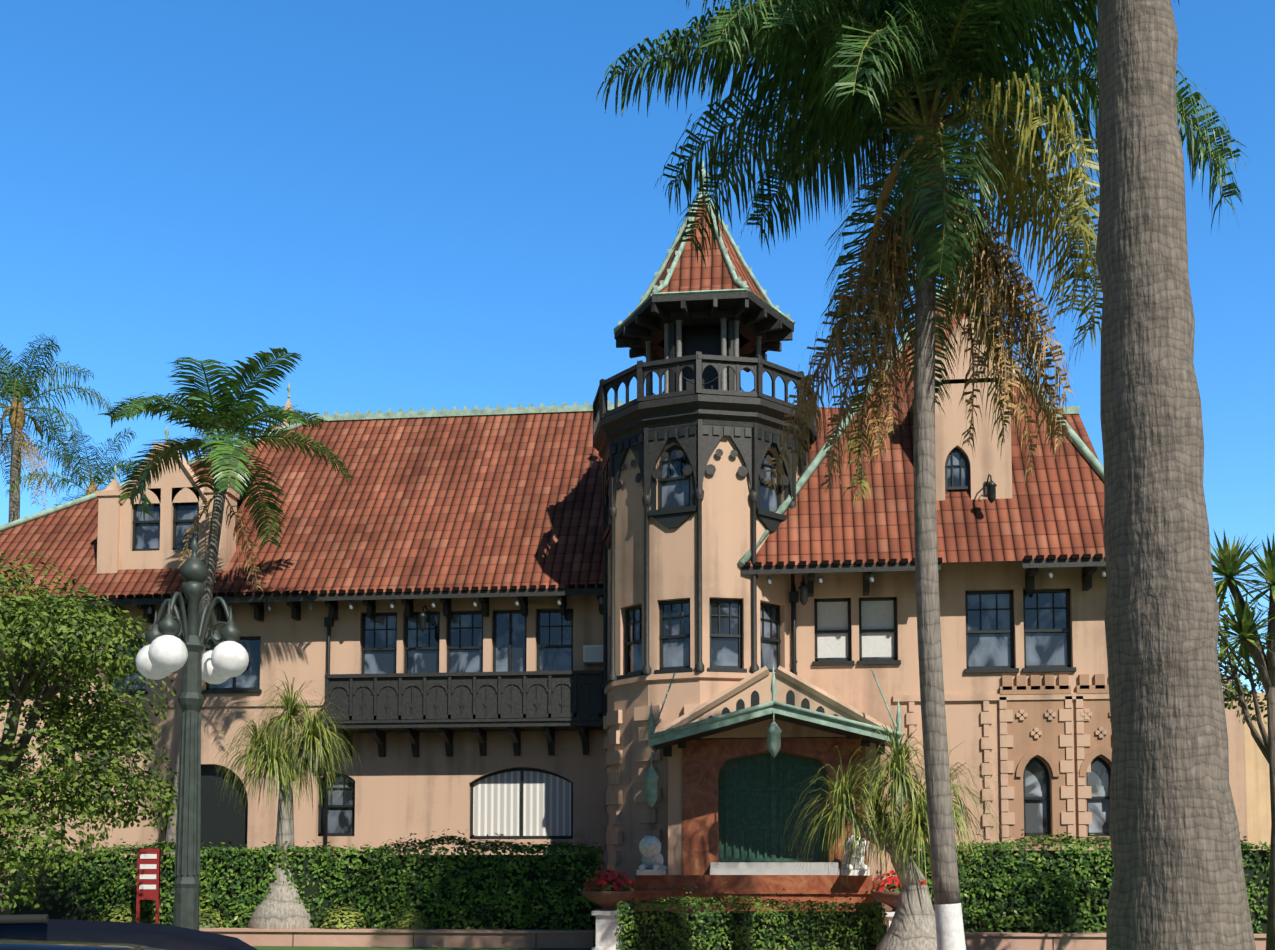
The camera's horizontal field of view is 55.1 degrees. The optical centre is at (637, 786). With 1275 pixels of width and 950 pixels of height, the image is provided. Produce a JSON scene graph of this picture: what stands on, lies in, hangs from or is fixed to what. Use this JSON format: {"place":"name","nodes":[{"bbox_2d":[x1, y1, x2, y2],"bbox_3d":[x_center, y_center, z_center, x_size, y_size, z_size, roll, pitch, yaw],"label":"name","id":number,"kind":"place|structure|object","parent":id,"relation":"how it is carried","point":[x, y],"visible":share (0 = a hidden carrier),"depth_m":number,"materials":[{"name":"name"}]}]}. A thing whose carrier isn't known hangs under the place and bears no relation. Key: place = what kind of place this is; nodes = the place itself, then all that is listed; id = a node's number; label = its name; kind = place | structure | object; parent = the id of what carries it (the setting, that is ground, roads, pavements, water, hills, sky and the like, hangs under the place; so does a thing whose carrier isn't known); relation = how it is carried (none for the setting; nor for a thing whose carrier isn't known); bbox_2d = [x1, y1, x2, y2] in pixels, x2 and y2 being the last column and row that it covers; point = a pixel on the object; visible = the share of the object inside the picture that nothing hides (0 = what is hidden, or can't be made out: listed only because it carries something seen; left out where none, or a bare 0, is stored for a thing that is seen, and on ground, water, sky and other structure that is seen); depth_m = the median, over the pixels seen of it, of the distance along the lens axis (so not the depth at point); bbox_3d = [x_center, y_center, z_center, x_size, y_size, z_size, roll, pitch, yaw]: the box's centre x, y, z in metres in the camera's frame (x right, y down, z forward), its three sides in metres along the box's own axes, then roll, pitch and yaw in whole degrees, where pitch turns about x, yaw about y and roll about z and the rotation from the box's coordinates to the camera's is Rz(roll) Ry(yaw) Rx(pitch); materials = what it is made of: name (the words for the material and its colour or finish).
{"place":"outdoors","nodes":[
{"label":"outdoors","id":0,"kind":"place"},
{"bbox_2d":[0,595,606,909],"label":"wing wall","id":1,"kind":"structure","parent":0,"point":[401,791],"depth_m":30.88,"materials":[{"name":"beige paint"}]},
{"bbox_2d":[96,427,257,573],"bbox_3d":[-12.196,-7.332,33.355,3.610,4.070,3.300,0,-4,6],"label":"dormer","id":2,"kind":"object","parent":1,"relation":"on","point":[167,491],"visible":0.6,"depth_m":31.85,"materials":[{"name":"paint"}]},
{"bbox_2d":[132,502,198,550],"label":"dormer windows","id":3,"kind":"structure","parent":2,"relation":"attached to","point":[146,536],"depth_m":31.97,"materials":[{"name":"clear glass"}]},
{"bbox_2d":[265,383,293,429],"bbox_3d":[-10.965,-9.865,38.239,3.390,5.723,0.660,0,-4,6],"label":"roof finial","id":4,"kind":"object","parent":1,"relation":"attached to","point":[288,403],"depth_m":38.31,"materials":[{"name":"paint"}]},
{"bbox_2d":[1,609,602,854],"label":"wing windows","id":5,"kind":"structure","parent":1,"relation":"in","point":[523,803],"depth_m":30.95,"materials":[{"name":"black glass"}]},
{"bbox_2d":[0,400,631,624],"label":"wing roof","id":6,"kind":"structure","parent":1,"relation":"on","point":[444,505],"depth_m":32.60,"materials":[{"name":"red tile"}]},
{"bbox_2d":[324,670,606,756],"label":"balcony","id":7,"kind":"structure","parent":1,"relation":"attached to","point":[446,705],"depth_m":29.69,"materials":[{"name":"brown wood"}]},
{"bbox_2d":[61,474,996,850],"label":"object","id":8,"kind":"object","parent":1,"relation":"attached to","point":[803,586],"visible":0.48,"depth_m":27.18,"materials":[{"name":"paint"}]},
{"bbox_2d":[252,946,591,949],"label":"curb","id":9,"kind":"structure","parent":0,"point":[346,948],"depth_m":23.12,"materials":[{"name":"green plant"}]},
{"bbox_2d":[0,552,177,914],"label":"tree","id":10,"kind":"object","parent":9,"relation":"on","point":[38,639],"visible":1,"depth_m":18.54,"materials":[{"name":"green plant"}]},
{"bbox_2d":[136,849,160,923],"bbox_3d":[-9.599,2.176,23.950,0.450,1.900,0.053,0,-4,6],"label":"red sign","id":11,"kind":"object","parent":9,"relation":"on","point":[148,873],"visible":0.94,"depth_m":23.95,"materials":[{"name":"red metal"}]},
{"bbox_2d":[614,882,887,949],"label":"low hedge","id":12,"kind":"object","parent":9,"relation":"on","point":[812,928],"visible":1,"depth_m":19.36,"materials":[{"name":"green plant"}]},
{"bbox_2d":[644,664,906,927],"bbox_3d":[2.818,0.202,25.302,5.100,5.448,3.559,0,-4,6],"label":"porch","id":13,"kind":"object","parent":9,"relation":"on","point":[695,766],"depth_m":25.44,"materials":[{"name":"brown paint"}]},
{"bbox_2d":[636,836,666,874],"bbox_3d":[0.275,1.288,22.775,0.535,0.730,1.202,0,-4,6],"label":"lion","id":14,"kind":"object","parent":13,"relation":"on","point":[652,856],"visible":1,"depth_m":22.42},
{"bbox_2d":[635,862,874,911],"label":"porch steps","id":15,"kind":"structure","parent":13,"relation":"attached to","point":[767,880],"depth_m":22.47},
{"bbox_2d":[719,752,828,861],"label":"porch doors","id":16,"kind":"structure","parent":13,"relation":"in","point":[759,797],"depth_m":25.85,"materials":[{"name":"green wood"}]},
{"bbox_2d":[841,835,869,874],"bbox_3d":[4.006,1.265,22.398,0.535,0.730,1.202,0,-4,6],"label":"lion","id":17,"kind":"object","parent":13,"relation":"on","point":[862,869],"visible":0.52,"depth_m":22.06},
{"bbox_2d":[780,719,1006,949],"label":"ponytail palm","id":18,"kind":"object","parent":9,"relation":"on","point":[912,925],"visible":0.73,"depth_m":18.32,"materials":[{"name":"green plant"}]},
{"bbox_2d":[595,0,1250,949],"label":"queen palm","id":19,"kind":"object","parent":9,"relation":"on","point":[877,76],"visible":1,"depth_m":15.73,"materials":[{"name":"green plant"}]},
{"bbox_2d":[1210,531,1274,949],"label":"yucca tree","id":20,"kind":"object","parent":9,"relation":"on","point":[1228,563],"visible":0.81,"depth_m":17.25,"materials":[{"name":"green plant"}]},
{"bbox_2d":[1216,594,1268,763],"bbox_3d":[9.721,-0.241,18.574,3.116,6.020,3.318,0,-4,6],"label":"tree","id":21,"kind":"object","parent":9,"relation":"on","point":[1239,688],"visible":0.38,"depth_m":18.44,"materials":[{"name":"green plant"}]},
{"bbox_2d":[0,0,1274,692],"label":"sky","id":22,"kind":"structure","parent":0,"point":[426,204],"materials":[{"name":"blue"}]},
{"bbox_2d":[607,428,799,922],"bbox_3d":[1.575,-2.379,28.586,4.600,11.000,4.600,0,-4,6],"label":"tower shaft","id":23,"kind":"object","parent":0,"point":[726,526],"visible":0.15,"depth_m":26.70,"materials":[{"name":"beige paint"}]},
{"bbox_2d":[603,437,787,686],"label":"tower windows","id":24,"kind":"structure","parent":23,"relation":"in","point":[677,507],"depth_m":26.83,"materials":[{"name":"black glass"}]},
{"bbox_2d":[593,309,816,884],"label":"tower","id":25,"kind":"structure","parent":23,"relation":"attached to","point":[700,369],"depth_m":26.89,"materials":[{"name":"black wood"}]},
{"bbox_2d":[613,161,794,371],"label":"tower roof","id":26,"kind":"structure","parent":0,"point":[723,279],"depth_m":28.15,"materials":[{"name":"red tile"}]},
{"bbox_2d":[199,928,1265,949],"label":"low wall","id":27,"kind":"structure","parent":0,"point":[496,938],"depth_m":23.44,"materials":[{"name":"concrete"}]},
{"bbox_2d":[581,869,636,949],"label":"planter","id":28,"kind":"object","parent":27,"relation":"on","point":[608,899],"visible":1,"depth_m":22.08,"materials":[{"name":"white stone"}]},
{"bbox_2d":[292,932,1053,949],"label":"pink wall joints","id":29,"kind":"object","parent":27,"relation":"attached to","point":[413,940],"depth_m":23.56,"materials":[{"name":"concrete"}]},
{"bbox_2d":[871,870,926,930],"bbox_3d":[4.688,2.221,21.797,1.040,1.529,1.014,0,-4,6],"label":"planter","id":30,"kind":"object","parent":27,"relation":"on","point":[889,898],"visible":0.42,"depth_m":21.59,"materials":[{"name":"red stone"}]},
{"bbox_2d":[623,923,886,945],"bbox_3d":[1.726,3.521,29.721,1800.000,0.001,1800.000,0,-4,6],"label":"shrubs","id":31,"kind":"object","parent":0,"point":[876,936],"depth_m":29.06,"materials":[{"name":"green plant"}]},
{"bbox_2d":[0,333,111,522],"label":"palm","id":32,"kind":"object","parent":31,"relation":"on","point":[20,390],"visible":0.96,"depth_m":71.05,"materials":[{"name":"green plant"}]},
{"bbox_2d":[4,427,139,505],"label":"palm","id":33,"kind":"object","parent":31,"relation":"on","point":[92,488],"visible":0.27,"depth_m":72.08,"materials":[{"name":"green plant"}]},
{"bbox_2d":[789,319,1270,923],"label":"wing wall","id":34,"kind":"structure","parent":0,"point":[855,685],"depth_m":26.88,"materials":[{"name":"beige paint"}]},
{"bbox_2d":[738,285,1105,596],"bbox_3d":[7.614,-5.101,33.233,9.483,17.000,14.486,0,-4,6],"label":"wing roof","id":35,"kind":"structure","parent":34,"relation":"on","point":[1050,513],"depth_m":26.89,"materials":[{"name":"red tile"}]},
{"bbox_2d":[812,447,1110,835],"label":"wing windows","id":36,"kind":"structure","parent":34,"relation":"in","point":[990,632],"depth_m":26.96,"materials":[{"name":"black glass"}]},
{"bbox_2d":[906,674,1231,850],"bbox_3d":[9.320,-0.502,26.433,6.860,3.850,0.090,0,-4,6],"label":"wing decoration","id":37,"kind":"object","parent":34,"relation":"attached to","point":[1029,730],"visible":0.58,"depth_m":26.49,"materials":[{"name":"paint"}]},
{"label":"raised bed soil","id":38,"kind":"structure","parent":0,"visible":0},
{"bbox_2d":[95,347,353,854],"bbox_3d":[-9.227,-3.248,27.109,5.502,12.612,5.842,0,-4,6],"label":"king palm","id":39,"kind":"object","parent":38,"relation":"on","point":[230,418],"visible":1,"depth_m":27.27,"materials":[{"name":"green plant"}]},
{"bbox_2d":[97,903,432,929],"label":"shrubs","id":40,"kind":"object","parent":38,"relation":"on","point":[344,917],"visible":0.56,"depth_m":24.17,"materials":[{"name":"green plant"}]},
{"bbox_2d":[204,671,366,928],"bbox_3d":[-7.213,0.298,24.784,3.463,5.332,2.849,0,-4,6],"label":"ponytail palm","id":41,"kind":"object","parent":38,"relation":"on","point":[280,907],"visible":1,"depth_m":24.51,"materials":[{"name":"green plant"}]},
{"bbox_2d":[3,829,604,929],"bbox_3d":[-6.881,1.915,24.924,12.422,2.099,1.566,0,-4,6],"label":"hedge","id":42,"kind":"object","parent":38,"relation":"on","point":[382,888],"visible":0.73,"depth_m":24.33,"materials":[{"name":"green plant"}]},
{"bbox_2d":[920,868,1077,932],"bbox_3d":[6.626,2.155,23.082,3.252,1.375,0.647,0,-4,6],"label":"hedge","id":43,"kind":"object","parent":38,"relation":"on","point":[1017,908],"visible":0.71,"depth_m":22.94,"materials":[{"name":"green plant"}]},
{"bbox_2d":[899,827,1269,933],"bbox_3d":[8.914,1.829,23.570,7.617,2.097,1.293,0,-4,6],"label":"hedge","id":44,"kind":"object","parent":38,"relation":"on","point":[1092,873],"visible":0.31,"depth_m":23.26,"materials":[{"name":"green plant"}]},
{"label":"kerbs and pavement","id":45,"kind":"structure","parent":0,"visible":0},
{"bbox_2d":[136,536,248,929],"bbox_3d":[-4.184,-0.064,11.406,0.890,4.620,0.890,2,-4,-33],"label":"street lamp","id":46,"kind":"object","parent":45,"relation":"on","point":[165,652],"visible":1,"depth_m":11.35,"materials":[{"name":"metal"}]},
{"bbox_2d":[1095,0,1255,949],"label":"palm trunk","id":47,"kind":"object","parent":45,"relation":"on","point":[1178,882],"visible":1,"depth_m":11.29,"materials":[{"name":"brown plant"}]},
{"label":"street","id":48,"kind":"structure","parent":0,"visible":0},
{"bbox_2d":[0,914,256,949],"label":"parked car","id":49,"kind":"object","parent":48,"relation":"on","point":[32,932],"visible":1,"depth_m":4.10,"materials":[{"name":"black paint"}]}
]}

